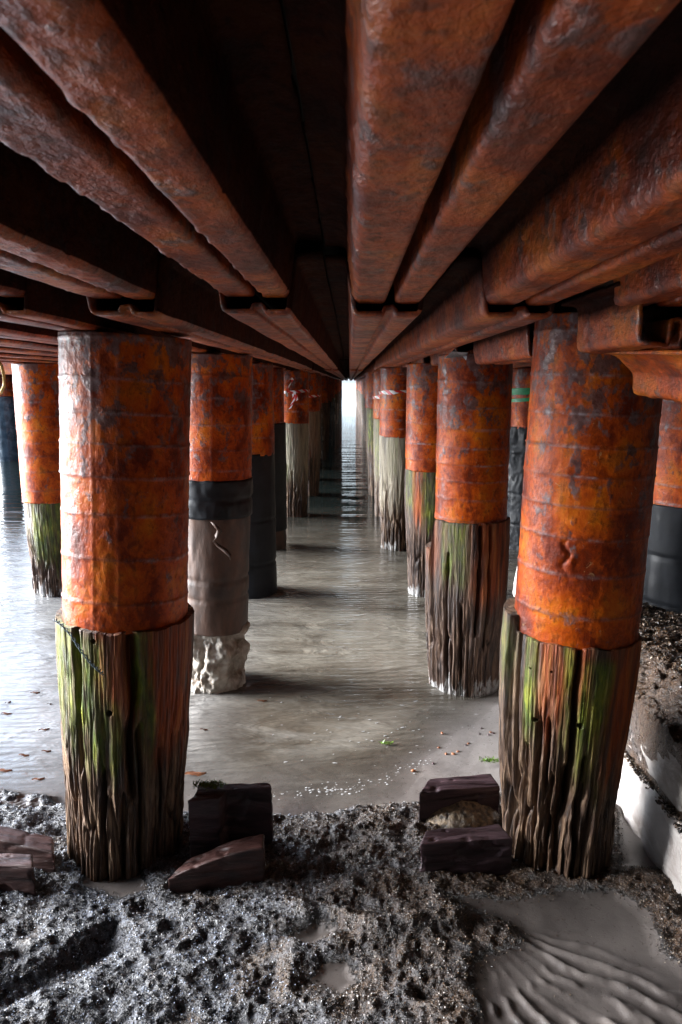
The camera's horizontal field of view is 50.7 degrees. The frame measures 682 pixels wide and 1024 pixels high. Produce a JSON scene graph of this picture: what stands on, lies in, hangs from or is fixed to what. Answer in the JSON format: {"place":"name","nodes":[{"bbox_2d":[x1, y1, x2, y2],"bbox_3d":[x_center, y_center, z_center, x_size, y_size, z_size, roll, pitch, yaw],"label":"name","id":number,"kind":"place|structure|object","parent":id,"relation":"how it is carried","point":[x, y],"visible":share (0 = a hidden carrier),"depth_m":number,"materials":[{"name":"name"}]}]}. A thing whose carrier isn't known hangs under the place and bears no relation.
{"place":"outdoors","nodes":[
{"label":"outdoors","id":0,"kind":"place"},
{"bbox_2d":[0,383,518,778],"bbox_3d":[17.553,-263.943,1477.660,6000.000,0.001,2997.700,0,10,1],"label":"sea water","id":1,"kind":"structure","parent":0,"point":[337,619],"depth_m":5.13,"materials":[{"name":"grey liquid"}]},
{"bbox_2d":[0,768,11,771],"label":"dead leaf","id":2,"kind":"object","parent":1,"relation":"on","point":[3,770],"visible":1,"depth_m":3.58,"materials":[{"name":"brown plant"}]},
{"bbox_2d":[0,374,18,460],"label":"pier pile","id":3,"kind":"object","parent":1,"relation":"in","point":[8,443],"visible":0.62,"depth_m":17.50,"materials":[{"name":"metal"}]},
{"bbox_2d":[11,363,61,597],"bbox_3d":[-2.625,-0.161,6.506,0.489,2.312,0.488,0,10,1],"label":"pier pile","id":4,"kind":"object","parent":1,"relation":"in","point":[36,393],"visible":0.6,"depth_m":6.25,"materials":[{"name":"metal"}]},
{"bbox_2d":[1,361,37,363],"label":"deck trough","id":5,"kind":"object","parent":4,"relation":"on","point":[9,362],"visible":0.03,"depth_m":5.96,"materials":[{"name":"metal"}]},
{"bbox_2d":[185,771,205,775],"bbox_3d":[-0.719,1.288,3.546,0.110,0.012,0.047,-1,10,-8],"label":"dead leaf","id":6,"kind":"object","parent":1,"relation":"on","point":[196,773],"visible":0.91,"depth_m":3.54,"materials":[{"name":"brown plant"}]},
{"bbox_2d":[188,353,252,693],"bbox_3d":[-0.784,0.208,4.459,0.463,2.312,0.495,2,10,0],"label":"pier pile","id":7,"kind":"object","parent":1,"relation":"in","point":[220,489],"visible":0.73,"depth_m":4.27,"materials":[{"name":"metal"}]},
{"bbox_2d":[248,363,276,598],"bbox_3d":[-0.829,-0.155,6.485,0.481,2.315,0.483,0,10,1],"label":"pier pile","id":8,"kind":"object","parent":1,"relation":"in","point":[262,572],"visible":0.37,"depth_m":6.31,"materials":[{"name":"metal"}]},
{"bbox_2d":[0,278,285,368],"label":"deck trough","id":9,"kind":"object","parent":8,"relation":"on","point":[42,304],"visible":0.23,"depth_m":2.06,"materials":[{"name":"metal"}]},
{"bbox_2d":[273,368,286,549],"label":"pier pile","id":10,"kind":"object","parent":1,"relation":"in","point":[280,462],"visible":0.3,"depth_m":8.14,"materials":[{"name":"metal"}]},
{"bbox_2d":[286,377,293,396],"bbox_3d":[-0.594,-1.388,8.024,0.079,0.230,0.130,-8,13,-37],"label":"barrier tape","id":11,"kind":"object","parent":10,"relation":"attached to","point":[291,379],"visible":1,"depth_m":8.01,"materials":[{"name":"red plastic"}]},
{"bbox_2d":[284,371,308,516],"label":"pier pile","id":12,"kind":"object","parent":1,"relation":"in","point":[296,418],"visible":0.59,"depth_m":10.12,"materials":[{"name":"metal"}]},
{"bbox_2d":[284,366,299,371],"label":"deck trough","id":13,"kind":"object","parent":12,"relation":"on","point":[288,369],"visible":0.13,"depth_m":9.80,"materials":[{"name":"metal"}]},
{"bbox_2d":[284,389,309,408],"bbox_3d":[-0.680,-1.595,10.155,0.468,0.273,0.536,0,10,1],"label":"barrier tape","id":14,"kind":"object","parent":12,"relation":"attached to","point":[294,396],"visible":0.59,"depth_m":9.93,"materials":[{"name":"red plastic"}]},
{"bbox_2d":[307,373,319,495],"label":"pier pile","id":15,"kind":"object","parent":1,"relation":"in","point":[313,444],"visible":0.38,"depth_m":12.07,"materials":[{"name":"metal"}]},
{"bbox_2d":[299,362,328,375],"bbox_3d":[-0.401,-2.532,12.805,0.322,0.152,7.515,0,10,1],"label":"deck trough","id":16,"kind":"object","parent":15,"relation":"on","point":[316,368],"visible":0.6,"depth_m":10.85,"materials":[{"name":"metal"}]},
{"bbox_2d":[319,374,321,478],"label":"pier pile","id":17,"kind":"object","parent":1,"relation":"in","point":[320,425],"visible":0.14,"depth_m":14.07,"materials":[{"name":"metal"}]},
{"bbox_2d":[320,397,322,468],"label":"pier pile","id":18,"kind":"object","parent":1,"relation":"in","point":[321,462],"visible":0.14,"depth_m":16.03,"materials":[{"name":"metal"}]},
{"bbox_2d":[321,376,327,459],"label":"pier pile","id":19,"kind":"object","parent":1,"relation":"in","point":[324,388],"visible":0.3,"depth_m":17.63,"materials":[{"name":"metal"}]},
{"bbox_2d":[337,379,338,421],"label":"pier pile","id":20,"kind":"object","parent":1,"relation":"in","point":[337,398],"visible":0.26,"depth_m":34.88,"materials":[{"name":"metal"}]},
{"bbox_2d":[340,380,341,410],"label":"pier pile","id":21,"kind":"object","parent":1,"relation":"in","point":[340,392],"visible":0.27,"depth_m":48.27,"materials":[{"name":"metal"}]},
{"bbox_2d":[356,380,357,407],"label":"pier pile","id":22,"kind":"object","parent":1,"relation":"in","point":[356,392],"visible":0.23,"depth_m":53.76,"materials":[{"name":"metal"}]},
{"bbox_2d":[359,380,360,414],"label":"pier pile","id":23,"kind":"object","parent":1,"relation":"in","point":[359,395],"visible":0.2,"depth_m":42.58,"materials":[{"name":"metal"}]},
{"bbox_2d":[361,379,361,423],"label":"pier pile","id":24,"kind":"object","parent":1,"relation":"in","point":[361,401],"visible":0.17,"depth_m":33.05,"materials":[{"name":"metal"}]},
{"bbox_2d":[362,378,363,429],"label":"pier pile","id":25,"kind":"object","parent":1,"relation":"in","point":[363,399],"visible":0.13,"depth_m":29.21,"materials":[{"name":"metal"}]},
{"bbox_2d":[364,378,365,440],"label":"pier pile","id":26,"kind":"object","parent":1,"relation":"in","point":[364,414],"visible":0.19,"depth_m":23.50,"materials":[{"name":"wood"}]},
{"bbox_2d":[365,373,373,495],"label":"pier pile","id":27,"kind":"object","parent":1,"relation":"in","point":[369,377],"visible":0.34,"depth_m":12.06,"materials":[{"name":"wood"}]},
{"bbox_2d":[364,359,379,375],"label":"deck trough","id":28,"kind":"object","parent":27,"relation":"on","point":[370,367],"visible":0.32,"depth_m":10.80,"materials":[{"name":"metal"}]},
{"bbox_2d":[268,689,476,799],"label":"foam flecks","id":29,"kind":"object","parent":1,"relation":"on","point":[331,790],"visible":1,"depth_m":3.59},
{"bbox_2d":[373,371,380,516],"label":"pier pile","id":30,"kind":"object","parent":1,"relation":"in","point":[376,404],"visible":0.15,"depth_m":10.16,"materials":[{"name":"metal"}]},
{"bbox_2d":[380,739,393,744],"bbox_3d":[0.242,1.226,3.832,0.082,0.021,0.042,0,10,1],"label":"green weed","id":31,"kind":"object","parent":1,"relation":"on","point":[388,743],"visible":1,"depth_m":3.83,"materials":[{"name":"green plant"}]},
{"bbox_2d":[379,367,406,550],"bbox_3d":[0.676,-0.481,8.289,0.486,2.312,0.487,0,10,1],"label":"pier pile","id":32,"kind":"object","parent":1,"relation":"in","point":[392,439],"visible":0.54,"depth_m":8.08,"materials":[{"name":"metal"}]},
{"bbox_2d":[379,390,405,394],"bbox_3d":[0.676,-1.358,8.135,0.500,0.070,0.496,0,10,1],"label":"barrier tape","id":33,"kind":"object","parent":32,"relation":"attached to","point":[389,392],"visible":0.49,"depth_m":7.92,"materials":[{"name":"plastic"}]},
{"bbox_2d":[404,363,437,597],"bbox_3d":[0.811,-0.154,6.467,0.481,2.312,0.485,0,10,1],"label":"pier pile","id":34,"kind":"object","parent":1,"relation":"in","point":[421,436],"visible":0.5,"depth_m":6.24,"materials":[{"name":"metal"}]},
{"bbox_2d":[425,353,512,699],"bbox_3d":[0.781,0.208,4.458,0.511,2.312,0.491,0,10,1],"label":"pier pile","id":35,"kind":"object","parent":1,"relation":"in","point":[466,564],"visible":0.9,"depth_m":4.25,"materials":[{"name":"metal"}]},
{"bbox_2d":[507,367,530,550],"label":"pier pile","id":36,"kind":"object","parent":1,"relation":"in","point":[521,377],"visible":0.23,"depth_m":8.10,"materials":[{"name":"metal"}]},
{"bbox_2d":[512,388,529,401],"bbox_3d":[2.156,-1.327,8.119,0.476,0.176,0.476,0,10,1],"label":"green strap","id":37,"kind":"object","parent":36,"relation":"attached to","point":[520,391],"visible":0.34,"depth_m":7.95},
{"bbox_2d":[0,689,681,1023],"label":"beach ground","id":38,"kind":"structure","parent":0,"point":[604,940],"depth_m":2.41,"materials":[{"name":"grey sand"}]},
{"bbox_2d":[0,853,35,895],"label":"timber block","id":39,"kind":"object","parent":38,"relation":"on","point":[16,872],"depth_m":2.56,"materials":[{"name":"brown wood"}]},
{"bbox_2d":[0,826,55,872],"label":"timber block","id":40,"kind":"object","parent":38,"relation":"on","point":[39,848],"depth_m":2.70,"materials":[{"name":"brown wood"}]},
{"bbox_2d":[55,331,193,881],"bbox_3d":[-0.805,0.408,2.702,0.494,2.082,0.485,3,10,0],"label":"pier pile","id":41,"kind":"object","parent":38,"relation":"in","point":[125,613],"visible":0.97,"depth_m":2.50,"materials":[{"name":"metal"}]},
{"bbox_2d":[53,618,103,674],"bbox_3d":[-0.895,0.461,2.447,0.166,0.200,0.019,1,10,4],"label":"twisted wire","id":42,"kind":"object","parent":41,"relation":"hanging from","point":[76,643],"visible":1,"depth_m":2.44,"materials":[{"name":"grey metal"}]},
{"bbox_2d":[168,834,265,892],"bbox_3d":[-0.451,1.308,2.643,0.351,0.192,0.095,-2,10,-8],"label":"timber block","id":43,"kind":"object","parent":38,"relation":"on","point":[237,862],"depth_m":2.61,"materials":[{"name":"brown wood"}]},
{"bbox_2d":[188,783,273,857],"bbox_3d":[-0.426,1.224,2.808,0.322,0.306,0.110,-1,10,-7],"label":"timber block","id":44,"kind":"object","parent":38,"relation":"on","point":[218,816],"depth_m":2.79,"materials":[{"name":"brown wood"}]},
{"bbox_2d":[192,778,227,790],"bbox_3d":[-0.509,1.055,2.794,0.141,0.024,0.071,0,10,1],"label":"green weed","id":45,"kind":"object","parent":44,"relation":"on","point":[211,784],"visible":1,"depth_m":2.80,"materials":[{"name":"green plant"}]},
{"bbox_2d":[0,792,681,1023],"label":"shell litter","id":46,"kind":"object","parent":38,"relation":"on","point":[262,909],"visible":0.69,"depth_m":2.41,"materials":[{"name":"grey gravel"}]},
{"bbox_2d":[419,774,499,821],"bbox_3d":[0.490,1.230,3.059,0.350,0.178,0.105,-1,10,-7],"label":"timber block","id":47,"kind":"object","parent":38,"relation":"on","point":[436,794],"depth_m":3.01,"materials":[{"name":"brown wood"}]},
{"bbox_2d":[425,800,498,828],"bbox_3d":[0.504,1.257,3.033,0.340,0.118,0.240,0,10,1],"label":"rock","id":48,"kind":"object","parent":38,"relation":"on","point":[465,814],"visible":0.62,"depth_m":2.97,"materials":[{"name":"beige stone"}]},
{"bbox_2d":[419,824,512,874],"bbox_3d":[0.459,1.297,2.716,0.352,0.190,0.098,-1,10,-6],"label":"timber block","id":49,"kind":"object","parent":38,"relation":"on","point":[487,849],"depth_m":2.67,"materials":[{"name":"brown wood"}]},
{"bbox_2d":[479,756,498,762],"bbox_3d":[0.736,1.228,3.569,0.107,0.019,0.066,0,10,1],"label":"green weed","id":50,"kind":"object","parent":38,"relation":"on","point":[490,760],"visible":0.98,"depth_m":3.57,"materials":[{"name":"green plant"}]},
{"bbox_2d":[498,312,662,878],"bbox_3d":[0.860,0.381,2.679,0.499,2.142,0.471,2,10,0],"label":"pier pile","id":51,"kind":"object","parent":38,"relation":"in","point":[570,648],"visible":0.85,"depth_m":2.49,"materials":[{"name":"metal"}]},
{"bbox_2d":[616,753,681,895],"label":"pale slab","id":52,"kind":"structure","parent":38,"relation":"on","point":[651,825],"depth_m":2.80,"materials":[{"name":"white concrete"}]},
{"bbox_2d":[513,566,681,810],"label":"pale slab","id":53,"kind":"structure","parent":52,"relation":"on","point":[665,773],"depth_m":2.72,"materials":[{"name":"grey concrete"}]},
{"bbox_2d":[624,749,681,833],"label":"joint litter","id":54,"kind":"object","parent":52,"relation":"on","point":[669,808],"visible":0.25,"depth_m":2.84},
{"bbox_2d":[342,379,355,382],"label":"sky","id":55,"kind":"structure","parent":0,"point":[344,381],"materials":[{"name":"white"}]},
{"bbox_2d":[513,596,681,819],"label":"weedy bank","id":56,"kind":"structure","parent":0,"point":[652,731],"depth_m":2.99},
{"bbox_2d":[639,602,681,740],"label":"weed litter","id":57,"kind":"object","parent":56,"relation":"on","point":[675,626],"visible":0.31,"depth_m":3.72,"materials":[{"name":"plant"}]},
{"bbox_2d":[642,400,681,612],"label":"pier pile","id":58,"kind":"object","parent":56,"relation":"on","point":[663,583],"visible":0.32,"depth_m":4.33,"materials":[{"name":"metal"}]},
{"bbox_3d":[-6.551,-0.084,-1.792,18.940,6.800,0.750,0,10,1],"label":"abutment wall","id":59,"kind":"object","parent":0,"visible":0},
{"bbox_2d":[161,0,655,369],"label":"pier deck","id":60,"kind":"structure","parent":59,"relation":"on","point":[281,303],"depth_m":2.69,"materials":[{"name":"metal"}]},
{"bbox_2d":[0,363,11,373],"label":"widened deck","id":61,"kind":"structure","parent":60,"relation":"attached to","point":[7,368],"depth_m":16.15,"materials":[{"name":"metal"}]},
{"bbox_2d":[0,269,26,297],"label":"deck trough","id":62,"kind":"object","parent":60,"relation":"attached to","point":[13,284],"visible":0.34,"depth_m":1.72,"materials":[{"name":"metal"}]},
{"bbox_2d":[0,338,57,351],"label":"deck trough","id":63,"kind":"object","parent":60,"relation":"attached to","point":[15,343],"visible":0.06,"depth_m":3.34,"materials":[{"name":"metal"}]},
{"bbox_2d":[0,346,57,356],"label":"deck trough","id":64,"kind":"object","parent":60,"relation":"attached to","point":[25,351],"visible":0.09,"depth_m":4.07,"materials":[{"name":"metal"}]},
{"bbox_2d":[0,352,57,360],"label":"deck trough","id":65,"kind":"object","parent":60,"relation":"attached to","point":[25,356],"visible":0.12,"depth_m":4.78,"materials":[{"name":"metal"}]},
{"bbox_2d":[0,357,57,362],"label":"deck trough","id":66,"kind":"object","parent":60,"relation":"attached to","point":[23,360],"visible":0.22,"depth_m":5.45,"materials":[{"name":"metal"}]},
{"bbox_2d":[0,361,5,394],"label":"yellow rope","id":67,"kind":"object","parent":66,"relation":"hanging from","point":[3,378],"visible":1,"depth_m":4.94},
{"bbox_2d":[0,321,58,344],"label":"deck trough","id":68,"kind":"object","parent":60,"relation":"attached to","point":[8,330],"visible":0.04,"depth_m":2.58,"materials":[{"name":"metal"}]},
{"bbox_2d":[0,141,160,299],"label":"deck trough","id":69,"kind":"object","parent":60,"relation":"attached to","point":[59,234],"visible":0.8,"depth_m":1.25,"materials":[{"name":"metal"}]},
{"bbox_2d":[0,0,322,297],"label":"deck trough","id":70,"kind":"object","parent":60,"relation":"attached to","point":[173,129],"visible":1,"depth_m":0.71,"materials":[{"name":"metal"}]},
{"bbox_2d":[86,255,312,369],"bbox_3d":[-0.488,-1.219,5.443,0.324,0.153,7.470,0,10,1],"label":"deck trough","id":71,"kind":"object","parent":60,"relation":"attached to","point":[185,303],"visible":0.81,"depth_m":2.21,"materials":[{"name":"metal"}]},
{"bbox_2d":[218,251,343,368],"bbox_3d":[-0.161,-1.224,5.444,0.324,0.153,7.461,0,10,1],"label":"deck trough","id":72,"kind":"object","parent":60,"relation":"attached to","point":[304,323],"visible":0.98,"depth_m":2.29,"materials":[{"name":"metal"}]},
{"bbox_2d":[324,359,346,375],"bbox_3d":[-0.074,-2.530,12.801,0.323,0.152,7.516,0,10,1],"label":"deck trough","id":73,"kind":"object","parent":60,"relation":"attached to","point":[341,368],"visible":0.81,"depth_m":11.00,"materials":[{"name":"metal"}]},
{"bbox_2d":[337,370,347,377],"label":"deck trough","id":74,"kind":"object","parent":60,"relation":"attached to","point":[344,373],"visible":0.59,"depth_m":18.82,"materials":[{"name":"metal"}]},
{"bbox_2d":[345,359,363,375],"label":"deck trough","id":75,"kind":"object","parent":60,"relation":"attached to","point":[355,372],"visible":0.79,"depth_m":10.98,"materials":[{"name":"metal"}]},
{"bbox_2d":[325,255,423,369],"bbox_3d":[0.165,-1.219,5.441,0.324,0.153,7.462,0,10,1],"label":"deck trough","id":76,"kind":"object","parent":60,"relation":"attached to","point":[367,337],"visible":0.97,"depth_m":2.30,"materials":[{"name":"metal"}]},
{"bbox_2d":[411,356,430,362],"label":"deck trough","id":77,"kind":"object","parent":60,"relation":"attached to","point":[420,361],"visible":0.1,"depth_m":6.94,"materials":[{"name":"metal"}]},
{"bbox_2d":[430,342,473,365],"bbox_3d":[0.831,-1.155,5.250,0.322,0.151,1.486,0,10,1],"label":"deck trough","id":78,"kind":"object","parent":60,"relation":"attached to","point":[468,348],"visible":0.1,"depth_m":5.32,"materials":[{"name":"metal"}]},
{"bbox_2d":[374,255,554,368],"bbox_3d":[0.492,-1.217,5.441,0.324,0.154,7.455,0,10,1],"label":"deck trough","id":79,"kind":"object","parent":60,"relation":"attached to","point":[457,310],"visible":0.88,"depth_m":2.29,"materials":[{"name":"metal"}]},
{"bbox_2d":[446,349,467,359],"bbox_3d":[0.629,-0.858,3.923,0.126,0.060,0.070,-1,10,-4],"label":"cloth scrap","id":80,"kind":"object","parent":79,"relation":"attached to","point":[454,353],"visible":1,"depth_m":3.94,"materials":[{"name":"grey fabric"}]},
{"bbox_2d":[283,0,680,304],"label":"deck trough","id":81,"kind":"object","parent":60,"relation":"attached to","point":[435,130],"visible":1,"depth_m":0.58,"materials":[{"name":"metal"}]},
{"bbox_2d":[473,324,533,364],"bbox_3d":[0.828,-0.779,3.376,0.324,0.152,1.231,0,10,1],"label":"deck trough","id":82,"kind":"object","parent":60,"relation":"attached to","point":[513,346],"visible":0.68,"depth_m":3.24,"materials":[{"name":"metal"}]},
{"bbox_2d":[513,362,531,367],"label":"deck trough","id":83,"kind":"object","parent":60,"relation":"attached to","point":[518,365],"visible":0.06,"depth_m":4.41,"materials":[{"name":"metal"}]},
{"bbox_2d":[464,0,681,305],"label":"beam","id":84,"kind":"structure","parent":60,"relation":"attached to","point":[594,198],"depth_m":0.98,"materials":[{"name":"metal"}]},
{"bbox_2d":[561,281,681,355],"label":"deck trough","id":85,"kind":"object","parent":60,"relation":"attached to","point":[606,324],"visible":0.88,"depth_m":1.94,"materials":[{"name":"metal"}]},
{"bbox_2d":[607,350,681,401],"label":"bent sheet","id":86,"kind":"object","parent":85,"relation":"attached to","point":[656,373],"visible":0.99,"depth_m":2.02,"materials":[{"name":"metal"}]},
{"bbox_2d":[613,252,681,306],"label":"deck trough","id":87,"kind":"object","parent":60,"relation":"attached to","point":[659,283],"visible":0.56,"depth_m":1.60,"materials":[{"name":"metal"}]},
{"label":"pier pile","id":88,"kind":"object","parent":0,"visible":0},
{"bbox_2d":[359,370,364,377],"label":"deck trough","id":89,"kind":"object","parent":88,"relation":"on","point":[361,374],"visible":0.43,"depth_m":19.55,"materials":[{"name":"metal"}]}
]}

